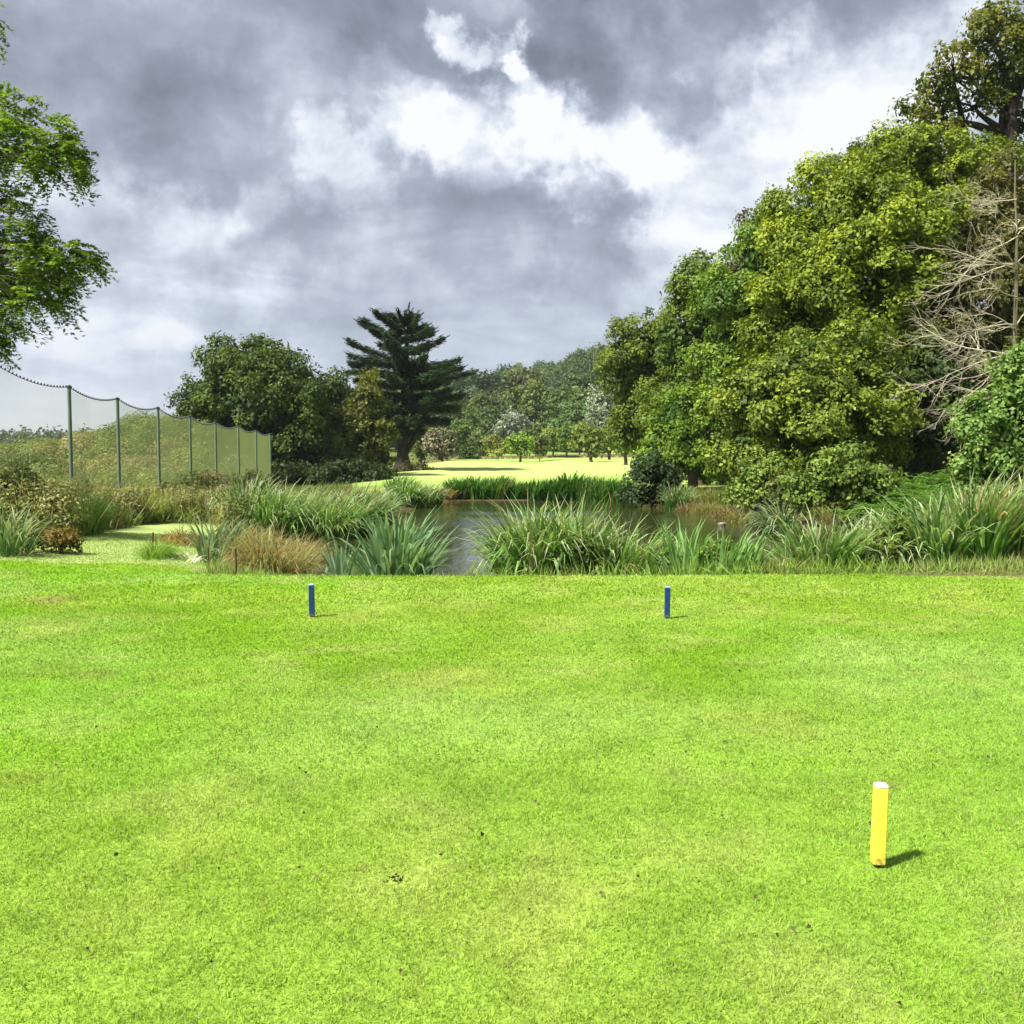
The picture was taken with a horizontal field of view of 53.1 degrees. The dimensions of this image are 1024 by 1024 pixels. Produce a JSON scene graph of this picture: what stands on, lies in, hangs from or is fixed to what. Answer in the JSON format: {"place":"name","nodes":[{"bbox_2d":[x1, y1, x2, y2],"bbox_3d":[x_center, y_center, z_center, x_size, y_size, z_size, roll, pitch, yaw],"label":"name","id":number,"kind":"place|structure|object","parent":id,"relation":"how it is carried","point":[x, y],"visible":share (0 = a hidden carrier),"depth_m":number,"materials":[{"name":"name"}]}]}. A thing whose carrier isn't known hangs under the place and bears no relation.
{"place":"outdoors","nodes":[
{"label":"outdoors","id":0,"kind":"place"},
{"bbox_2d":[0,524,218,571],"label":"lawn","id":1,"kind":"structure","parent":0,"point":[154,528],"depth_m":20.38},
{"bbox_2d":[0,501,59,557],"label":"iris clump","id":2,"kind":"object","parent":1,"relation":"on","point":[12,541],"visible":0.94,"depth_m":16.50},
{"bbox_2d":[29,522,89,553],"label":"bushy shrub","id":3,"kind":"object","parent":1,"relation":"on","point":[62,539],"visible":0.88,"depth_m":17.25,"materials":[{"name":"brown plant"}]},
{"bbox_2d":[126,532,188,560],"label":"grass tuft","id":4,"kind":"object","parent":1,"relation":"on","point":[167,550],"visible":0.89,"depth_m":17.46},
{"bbox_2d":[0,532,1023,1023],"bbox_3d":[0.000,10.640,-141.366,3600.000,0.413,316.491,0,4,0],"label":"tee lawn","id":5,"kind":"structure","parent":0,"point":[484,877],"depth_m":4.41,"materials":[{"name":"plant"}]},
{"bbox_2d":[1,588,997,1004],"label":"leaf litter","id":6,"kind":"object","parent":5,"relation":"on","point":[483,834],"visible":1,"depth_m":3.80,"materials":[{"name":"brown plant"}]},
{"bbox_2d":[870,782,888,866],"bbox_3d":[1.402,1.222,3.911,0.047,0.374,0.047,1,4,2],"label":"tee marker","id":7,"kind":"object","parent":5,"relation":"on","point":[880,799],"visible":0.96,"depth_m":3.89,"materials":[{"name":"paint"}]},
{"bbox_2d":[0,0,1023,438],"label":"sky","id":8,"kind":"structure","parent":0,"point":[522,175],"materials":[{"name":"grey"}]},
{"bbox_2d":[46,447,1023,577],"bbox_3d":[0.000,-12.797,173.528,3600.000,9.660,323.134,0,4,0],"label":"ground","id":9,"kind":"structure","parent":0,"point":[394,453],"depth_m":26.95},
{"bbox_2d":[0,463,70,520],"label":"bushy shrub","id":10,"kind":"object","parent":9,"relation":"on","point":[6,478],"visible":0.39,"depth_m":20.93,"materials":[{"name":"green plant"}]},
{"bbox_2d":[0,423,106,445],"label":"hedge","id":11,"kind":"object","parent":9,"relation":"on","point":[21,434],"visible":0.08,"depth_m":324.74,"materials":[{"name":"green plant"}]},
{"bbox_2d":[0,4,119,370],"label":"ash tree","id":12,"kind":"object","parent":9,"relation":"on","point":[29,281],"visible":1,"depth_m":18.49,"materials":[{"name":"green plant"}]},
{"bbox_2d":[56,485,125,536],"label":"grass tuft","id":13,"kind":"object","parent":9,"relation":"on","point":[98,527],"visible":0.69,"depth_m":20.84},
{"bbox_2d":[0,459,256,532],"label":"weeds","id":14,"kind":"object","parent":9,"relation":"on","point":[57,488],"visible":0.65,"depth_m":23.53,"materials":[{"name":"green plant"}]},
{"bbox_2d":[0,365,271,491],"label":"netting fence","id":15,"kind":"object","parent":9,"relation":"on","point":[216,446],"visible":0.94,"depth_m":52.19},
{"bbox_2d":[0,410,282,496],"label":"scrub","id":16,"kind":"object","parent":9,"relation":"on","point":[43,455],"visible":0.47,"depth_m":68.32,"materials":[{"name":"green plant"}]},
{"bbox_2d":[122,486,185,522],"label":"grass tuft","id":17,"kind":"object","parent":9,"relation":"on","point":[150,502],"visible":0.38,"depth_m":25.85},
{"bbox_2d":[146,524,207,546],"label":"sedge tussock","id":18,"kind":"object","parent":9,"relation":"on","point":[178,537],"visible":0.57,"depth_m":19.87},
{"bbox_2d":[0,479,358,538],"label":"rough grass","id":19,"kind":"structure","parent":9,"relation":"on","point":[192,509],"depth_m":25.89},
{"bbox_2d":[176,511,265,562],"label":"iris clump","id":20,"kind":"object","parent":9,"relation":"on","point":[209,542],"visible":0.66,"depth_m":18.02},
{"bbox_2d":[196,512,287,562],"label":"sedge tussock","id":21,"kind":"object","parent":9,"relation":"on","point":[237,536],"visible":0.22,"depth_m":18.37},
{"bbox_2d":[203,463,292,530],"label":"reed clump","id":22,"kind":"object","parent":9,"relation":"on","point":[240,491],"visible":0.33,"depth_m":25.14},
{"bbox_2d":[163,330,358,481],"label":"oak tree","id":23,"kind":"object","parent":9,"relation":"on","point":[261,389],"visible":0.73,"depth_m":72.68,"materials":[{"name":"green plant"}]},
{"bbox_2d":[214,521,329,574],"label":"sedge tussock","id":24,"kind":"object","parent":9,"relation":"on","point":[274,557],"visible":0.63,"depth_m":16.91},
{"bbox_2d":[234,477,326,538],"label":"reed clump","id":25,"kind":"object","parent":9,"relation":"on","point":[281,513],"visible":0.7,"depth_m":24.43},
{"bbox_2d":[270,480,350,539],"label":"reed clump","id":26,"kind":"object","parent":9,"relation":"on","point":[299,529],"visible":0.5,"depth_m":24.92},
{"bbox_2d":[275,526,348,571],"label":"sedge tussock","id":27,"kind":"object","parent":9,"relation":"on","point":[324,562],"visible":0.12,"depth_m":18.61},
{"bbox_2d":[296,358,358,475],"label":"oak tree","id":28,"kind":"object","parent":9,"relation":"on","point":[339,390],"visible":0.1,"depth_m":78.16,"materials":[{"name":"green plant"}]},
{"bbox_2d":[272,455,399,485],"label":"laurel bush","id":29,"kind":"object","parent":9,"relation":"on","point":[333,472],"visible":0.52,"depth_m":71.12,"materials":[{"name":"green plant"}]},
{"bbox_2d":[307,526,366,575],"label":"iris clump","id":30,"kind":"object","parent":9,"relation":"on","point":[341,564],"visible":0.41,"depth_m":13.92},
{"bbox_2d":[293,481,384,539],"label":"reed clump","id":31,"kind":"object","parent":9,"relation":"on","point":[339,528],"visible":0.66,"depth_m":24.98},
{"bbox_2d":[325,477,417,536],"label":"reed clump","id":32,"kind":"object","parent":9,"relation":"on","point":[379,501],"visible":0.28,"depth_m":26.16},
{"bbox_2d":[345,480,414,528],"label":"reed clump","id":33,"kind":"object","parent":9,"relation":"on","point":[390,516],"visible":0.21,"depth_m":27.41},
{"bbox_2d":[322,504,462,575],"bbox_3d":[-1.644,0.552,13.972,2.006,1.468,2.253,0,4,0],"label":"iris clump","id":34,"kind":"object","parent":9,"relation":"on","point":[387,557],"visible":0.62,"depth_m":13.64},
{"bbox_2d":[382,473,438,507],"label":"reed clump","id":35,"kind":"object","parent":9,"relation":"on","point":[415,496],"visible":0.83,"depth_m":37.67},
{"bbox_2d":[417,481,451,505],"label":"reed clump","id":36,"kind":"object","parent":9,"relation":"on","point":[439,499],"visible":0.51,"depth_m":39.80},
{"bbox_2d":[439,367,506,402],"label":"hill tree","id":37,"kind":"object","parent":9,"relation":"on","point":[488,382],"visible":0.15,"depth_m":296.91,"materials":[{"name":"green plant"}]},
{"bbox_2d":[53,484,943,537],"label":"bank grass","id":38,"kind":"structure","parent":9,"relation":"on","point":[710,495],"depth_m":30.12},
{"bbox_2d":[481,472,521,499],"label":"reed clump","id":39,"kind":"object","parent":9,"relation":"on","point":[499,488],"visible":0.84,"depth_m":43.54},
{"bbox_2d":[437,492,599,575],"bbox_3d":[0.157,0.538,14.328,2.404,1.905,2.490,0,4,0],"label":"reed clump","id":40,"kind":"object","parent":9,"relation":"on","point":[505,538],"visible":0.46,"depth_m":13.75,"materials":[{"name":"plant"}]},
{"bbox_2d":[506,480,530,498],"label":"reed clump","id":41,"kind":"object","parent":9,"relation":"on","point":[518,491],"visible":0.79,"depth_m":43.49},
{"bbox_2d":[522,477,548,499],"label":"reed clump","id":42,"kind":"object","parent":9,"relation":"on","point":[536,492],"visible":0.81,"depth_m":43.53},
{"bbox_2d":[540,477,570,499],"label":"reed clump","id":43,"kind":"object","parent":9,"relation":"on","point":[553,490],"visible":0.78,"depth_m":43.53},
{"bbox_2d":[487,490,634,575],"bbox_3d":[0.771,0.595,14.463,2.300,1.808,2.511,0,4,0],"label":"reed clump","id":44,"kind":"object","parent":9,"relation":"on","point":[583,528],"visible":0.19,"depth_m":13.87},
{"bbox_2d":[555,468,592,499],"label":"reed clump","id":45,"kind":"object","parent":9,"relation":"on","point":[570,494],"visible":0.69,"depth_m":43.51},
{"bbox_2d":[547,534,629,575],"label":"bramble bush","id":46,"kind":"object","parent":9,"relation":"on","point":[584,552],"visible":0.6,"depth_m":13.70,"materials":[{"name":"green plant"}]},
{"bbox_2d":[572,474,606,500],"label":"reed clump","id":47,"kind":"object","parent":9,"relation":"on","point":[582,492],"visible":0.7,"depth_m":43.17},
{"bbox_2d":[185,548,1023,576],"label":"grass","id":48,"kind":"structure","parent":9,"relation":"on","point":[1011,563],"depth_m":13.11,"materials":[{"name":"plant"}]},
{"bbox_2d":[589,476,622,501],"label":"reed clump","id":49,"kind":"object","parent":9,"relation":"on","point":[599,497],"visible":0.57,"depth_m":42.62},
{"bbox_2d":[587,510,686,575],"bbox_3d":[1.651,0.702,14.437,2.178,1.598,2.104,3,4,36],"label":"reed clump","id":50,"kind":"object","parent":9,"relation":"on","point":[634,554],"visible":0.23,"depth_m":13.93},
{"bbox_2d":[613,441,688,506],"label":"blackthorn bush","id":51,"kind":"object","parent":9,"relation":"on","point":[649,493],"visible":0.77,"depth_m":38.22,"materials":[{"name":"green plant"}]},
{"bbox_2d":[632,517,717,575],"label":"iris clump","id":52,"kind":"object","parent":9,"relation":"on","point":[688,552],"visible":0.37,"depth_m":13.89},
{"bbox_2d":[658,481,698,509],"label":"reed clump","id":53,"kind":"object","parent":9,"relation":"on","point":[673,498],"visible":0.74,"depth_m":36.70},
{"bbox_2d":[694,538,763,568],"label":"bramble bush","id":54,"kind":"object","parent":9,"relation":"on","point":[713,550],"visible":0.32,"depth_m":13.86,"materials":[{"name":"green plant"}]},
{"bbox_2d":[696,525,763,574],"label":"iris clump","id":55,"kind":"object","parent":9,"relation":"on","point":[725,557],"visible":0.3,"depth_m":13.58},
{"bbox_2d":[728,527,773,573],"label":"iris clump","id":56,"kind":"object","parent":9,"relation":"on","point":[760,546],"visible":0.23,"depth_m":13.49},
{"bbox_2d":[724,197,785,431],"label":"ash tree","id":57,"kind":"object","parent":9,"relation":"on","point":[743,218],"visible":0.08,"depth_m":52.96,"materials":[{"name":"green plant"}]},
{"bbox_2d":[678,183,837,390],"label":"oak tree","id":58,"kind":"object","parent":9,"relation":"on","point":[725,299],"visible":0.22,"depth_m":45.70,"materials":[{"name":"green plant"}]},
{"bbox_2d":[718,448,800,525],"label":"bushy shrub","id":59,"kind":"object","parent":9,"relation":"on","point":[749,482],"visible":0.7,"depth_m":28.75,"materials":[{"name":"green plant"}]},
{"bbox_2d":[737,498,807,534],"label":"reed clump","id":60,"kind":"object","parent":9,"relation":"on","point":[766,524],"visible":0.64,"depth_m":26.39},
{"bbox_2d":[761,468,813,521],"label":"bushy shrub","id":61,"kind":"object","parent":9,"relation":"on","point":[777,494],"visible":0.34,"depth_m":27.51,"materials":[{"name":"green plant"}]},
{"bbox_2d":[748,534,831,574],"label":"sedge tussock","id":62,"kind":"object","parent":9,"relation":"on","point":[775,564],"visible":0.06,"depth_m":13.78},
{"bbox_2d":[701,306,929,485],"bbox_3d":[9.795,-3.138,32.416,7.558,6.867,5.494,0,4,0],"label":"sycamore tree","id":63,"kind":"object","parent":9,"relation":"on","point":[804,397],"visible":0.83,"depth_m":32.18,"materials":[{"name":"green plant"}]},
{"bbox_2d":[754,504,884,573],"bbox_3d":[4.331,0.602,14.311,2.130,1.613,2.232,0,4,0],"label":"reed clump","id":64,"kind":"object","parent":9,"relation":"on","point":[805,543],"visible":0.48,"depth_m":13.96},
{"bbox_2d":[774,435,908,529],"bbox_3d":[8.021,-0.541,25.056,3.197,2.672,1.647,0,4,0],"label":"bushy shrub","id":65,"kind":"object","parent":9,"relation":"on","point":[847,475],"visible":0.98,"depth_m":24.71,"materials":[{"name":"green plant"}]},
{"bbox_2d":[714,371,989,506],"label":"undergrowth","id":66,"kind":"object","parent":9,"relation":"on","point":[917,466],"visible":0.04,"depth_m":36.52,"materials":[{"name":"green plant"}]},
{"bbox_2d":[730,114,1023,472],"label":"oak tree","id":67,"kind":"object","parent":9,"relation":"on","point":[899,187],"visible":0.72,"depth_m":36.18,"materials":[{"name":"green plant"}]},
{"bbox_2d":[853,508,921,572],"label":"bramble bush","id":68,"kind":"object","parent":9,"relation":"on","point":[898,536],"visible":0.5,"depth_m":13.91,"materials":[{"name":"green plant"}]},
{"bbox_2d":[824,502,961,571],"bbox_3d":[5.230,0.617,14.522,2.162,1.574,2.483,0,4,0],"label":"reed clump","id":69,"kind":"object","parent":9,"relation":"on","point":[900,554],"visible":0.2,"depth_m":13.94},
{"bbox_2d":[820,467,966,526],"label":"ferns","id":70,"kind":"object","parent":9,"relation":"on","point":[910,489],"visible":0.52,"depth_m":25.06,"materials":[{"name":"green plant"}]},
{"bbox_2d":[796,134,1023,283],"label":"oak tree","id":71,"kind":"object","parent":9,"relation":"on","point":[835,157],"visible":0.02,"depth_m":48.46,"materials":[{"name":"green plant"}]},
{"bbox_2d":[868,318,995,476],"bbox_3d":[15.443,-3.625,35.627,6.742,6.021,3.670,-1,4,-14],"label":"holly tree","id":72,"kind":"object","parent":9,"relation":"on","point":[926,440],"visible":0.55,"depth_m":34.51,"materials":[{"name":"green plant"}]},
{"bbox_2d":[849,486,1018,571],"bbox_3d":[5.619,0.362,14.302,2.433,1.595,2.562,0,4,0],"label":"reed clump","id":73,"kind":"object","parent":9,"relation":"on","point":[946,539],"visible":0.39,"depth_m":13.79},
{"bbox_2d":[877,160,1023,450],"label":"bare tree","id":74,"kind":"object","parent":9,"relation":"on","point":[1015,309],"visible":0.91,"depth_m":24.64,"materials":[{"name":"wood"}]},
{"bbox_2d":[887,0,1023,372],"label":"oak tree","id":75,"kind":"object","parent":9,"relation":"on","point":[989,20],"visible":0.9,"depth_m":44.46,"materials":[{"name":"green plant"}]},
{"bbox_2d":[909,143,1023,390],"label":"bare tree","id":76,"kind":"object","parent":9,"relation":"on","point":[1002,304],"visible":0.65,"depth_m":34.99,"materials":[{"name":"brown plant"}]},
{"bbox_2d":[915,461,1023,570],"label":"reed clump","id":77,"kind":"object","parent":9,"relation":"on","point":[998,540],"visible":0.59,"depth_m":13.78,"materials":[{"name":"plant"}]},
{"bbox_2d":[938,336,1023,503],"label":"willow shrub","id":78,"kind":"object","parent":9,"relation":"on","point":[993,431],"visible":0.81,"depth_m":20.09,"materials":[{"name":"green plant"}]},
{"bbox_2d":[970,467,1023,567],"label":"reed clump","id":79,"kind":"object","parent":9,"relation":"on","point":[1019,544],"visible":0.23,"depth_m":13.94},
{"bbox_2d":[290,500,816,575],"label":"pond water","id":80,"kind":"structure","parent":0,"point":[454,513],"depth_m":30.17,"materials":[{"name":"grey liquid"}]},
{"bbox_2d":[442,474,475,499],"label":"reed clump","id":81,"kind":"object","parent":80,"relation":"on","point":[460,486],"visible":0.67,"depth_m":43.57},
{"bbox_2d":[460,474,497,499],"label":"reed clump","id":82,"kind":"object","parent":80,"relation":"on","point":[477,492],"visible":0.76,"depth_m":43.54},
{"bbox_2d":[352,445,791,493],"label":"fairway","id":83,"kind":"structure","parent":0,"point":[543,469],"depth_m":92.03,"materials":[{"name":"plant"}]},
{"bbox_2d":[327,367,401,479],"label":"oak tree","id":84,"kind":"object","parent":83,"relation":"on","point":[367,429],"visible":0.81,"depth_m":75.81,"materials":[{"name":"green plant"}]},
{"bbox_2d":[341,302,478,471],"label":"cypress tree","id":85,"kind":"object","parent":83,"relation":"on","point":[406,375],"visible":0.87,"depth_m":90.03,"materials":[{"name":"green plant"}]},
{"bbox_2d":[398,459,436,471],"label":"bramble mound","id":86,"kind":"object","parent":83,"relation":"on","point":[417,466],"visible":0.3,"depth_m":89.84,"materials":[{"name":"green plant"}]},
{"bbox_2d":[408,427,434,462],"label":"round tree","id":87,"kind":"object","parent":83,"relation":"on","point":[420,453],"visible":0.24,"depth_m":154.10,"materials":[{"name":"green plant"}]},
{"bbox_2d":[420,426,464,461],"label":"rhododendron bush","id":88,"kind":"object","parent":83,"relation":"on","point":[440,442],"visible":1,"depth_m":148.25,"materials":[{"name":"beige plant"}]},
{"bbox_2d":[449,416,478,455],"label":"round tree","id":89,"kind":"object","parent":83,"relation":"on","point":[462,428],"visible":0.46,"depth_m":183.62,"materials":[{"name":"green plant"}]},
{"bbox_2d":[453,438,482,458],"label":"bushy shrub","id":90,"kind":"object","parent":83,"relation":"on","point":[470,448],"visible":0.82,"depth_m":156.87,"materials":[{"name":"green plant"}]},
{"bbox_2d":[453,388,500,419],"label":"hill tree","id":91,"kind":"object","parent":83,"relation":"on","point":[479,397],"visible":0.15,"depth_m":274.41,"materials":[{"name":"green plant"}]},
{"bbox_2d":[461,401,513,452],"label":"hill tree","id":92,"kind":"object","parent":83,"relation":"on","point":[488,417],"visible":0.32,"depth_m":254.21,"materials":[{"name":"green plant"}]},
{"bbox_2d":[481,432,509,460],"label":"birch tree","id":93,"kind":"object","parent":83,"relation":"on","point":[495,446],"visible":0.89,"depth_m":141.24,"materials":[{"name":"green plant"}]},
{"bbox_2d":[491,405,533,453],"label":"poplar tree","id":94,"kind":"object","parent":83,"relation":"on","point":[515,421],"visible":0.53,"depth_m":232.70,"materials":[{"name":"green plant"}]},
{"bbox_2d":[501,430,535,461],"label":"young tree","id":95,"kind":"object","parent":83,"relation":"on","point":[520,444],"visible":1,"depth_m":134.18,"materials":[{"name":"green plant"}]},
{"bbox_2d":[487,366,551,408],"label":"hill tree","id":96,"kind":"object","parent":83,"relation":"on","point":[516,379],"visible":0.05,"depth_m":280.76,"materials":[{"name":"green plant"}]},
{"bbox_2d":[423,454,635,461],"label":"dry grass","id":97,"kind":"structure","parent":83,"relation":"on","point":[524,457],"depth_m":165.71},
{"bbox_2d":[498,377,561,434],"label":"hill tree","id":98,"kind":"object","parent":83,"relation":"on","point":[525,408],"visible":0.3,"depth_m":259.48,"materials":[{"name":"green plant"}]},
{"bbox_2d":[529,430,552,460],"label":"birch tree","id":99,"kind":"object","parent":83,"relation":"on","point":[543,447],"visible":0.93,"depth_m":139.24,"materials":[{"name":"green plant"}]},
{"bbox_2d":[520,368,598,451],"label":"hill tree","id":100,"kind":"object","parent":83,"relation":"on","point":[548,403],"visible":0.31,"depth_m":252.72,"materials":[{"name":"green plant"}]},
{"bbox_2d":[554,421,578,457],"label":"round tree","id":101,"kind":"object","parent":83,"relation":"on","point":[563,436],"visible":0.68,"depth_m":158.59,"materials":[{"name":"green plant"}]},
{"bbox_2d":[548,399,589,452],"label":"round tree","id":102,"kind":"object","parent":83,"relation":"on","point":[572,412],"visible":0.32,"depth_m":236.91,"materials":[{"name":"green plant"}]},
{"bbox_2d":[567,421,613,461],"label":"round tree","id":103,"kind":"object","parent":83,"relation":"on","point":[589,437],"visible":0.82,"depth_m":117.22,"materials":[{"name":"green plant"}]},
{"bbox_2d":[582,378,619,452],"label":"poplar tree","id":104,"kind":"object","parent":83,"relation":"on","point":[598,412],"visible":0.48,"depth_m":221.61,"materials":[{"name":"green plant"}]},
{"bbox_2d":[589,306,683,455],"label":"oak tree","id":105,"kind":"object","parent":83,"relation":"on","point":[628,361],"visible":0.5,"depth_m":64.91,"materials":[{"name":"green plant"}]},
{"bbox_2d":[633,380,738,487],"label":"maple tree","id":106,"kind":"object","parent":83,"relation":"on","point":[693,424],"visible":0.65,"depth_m":49.30,"materials":[{"name":"green plant"}]},
{"bbox_2d":[634,247,737,485],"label":"oak tree","id":107,"kind":"object","parent":83,"relation":"on","point":[676,341],"visible":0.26,"depth_m":53.84,"materials":[{"name":"green plant"}]},
{"bbox_2d":[389,316,1012,447],"bbox_3d":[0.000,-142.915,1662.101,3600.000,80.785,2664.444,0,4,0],"label":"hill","id":108,"kind":"structure","parent":0,"point":[985,355],"depth_m":415.79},
{"bbox_2d":[567,342,605,374],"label":"hill tree","id":109,"kind":"object","parent":108,"relation":"on","point":[587,358],"visible":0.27,"depth_m":440.02,"materials":[{"name":"green plant"}]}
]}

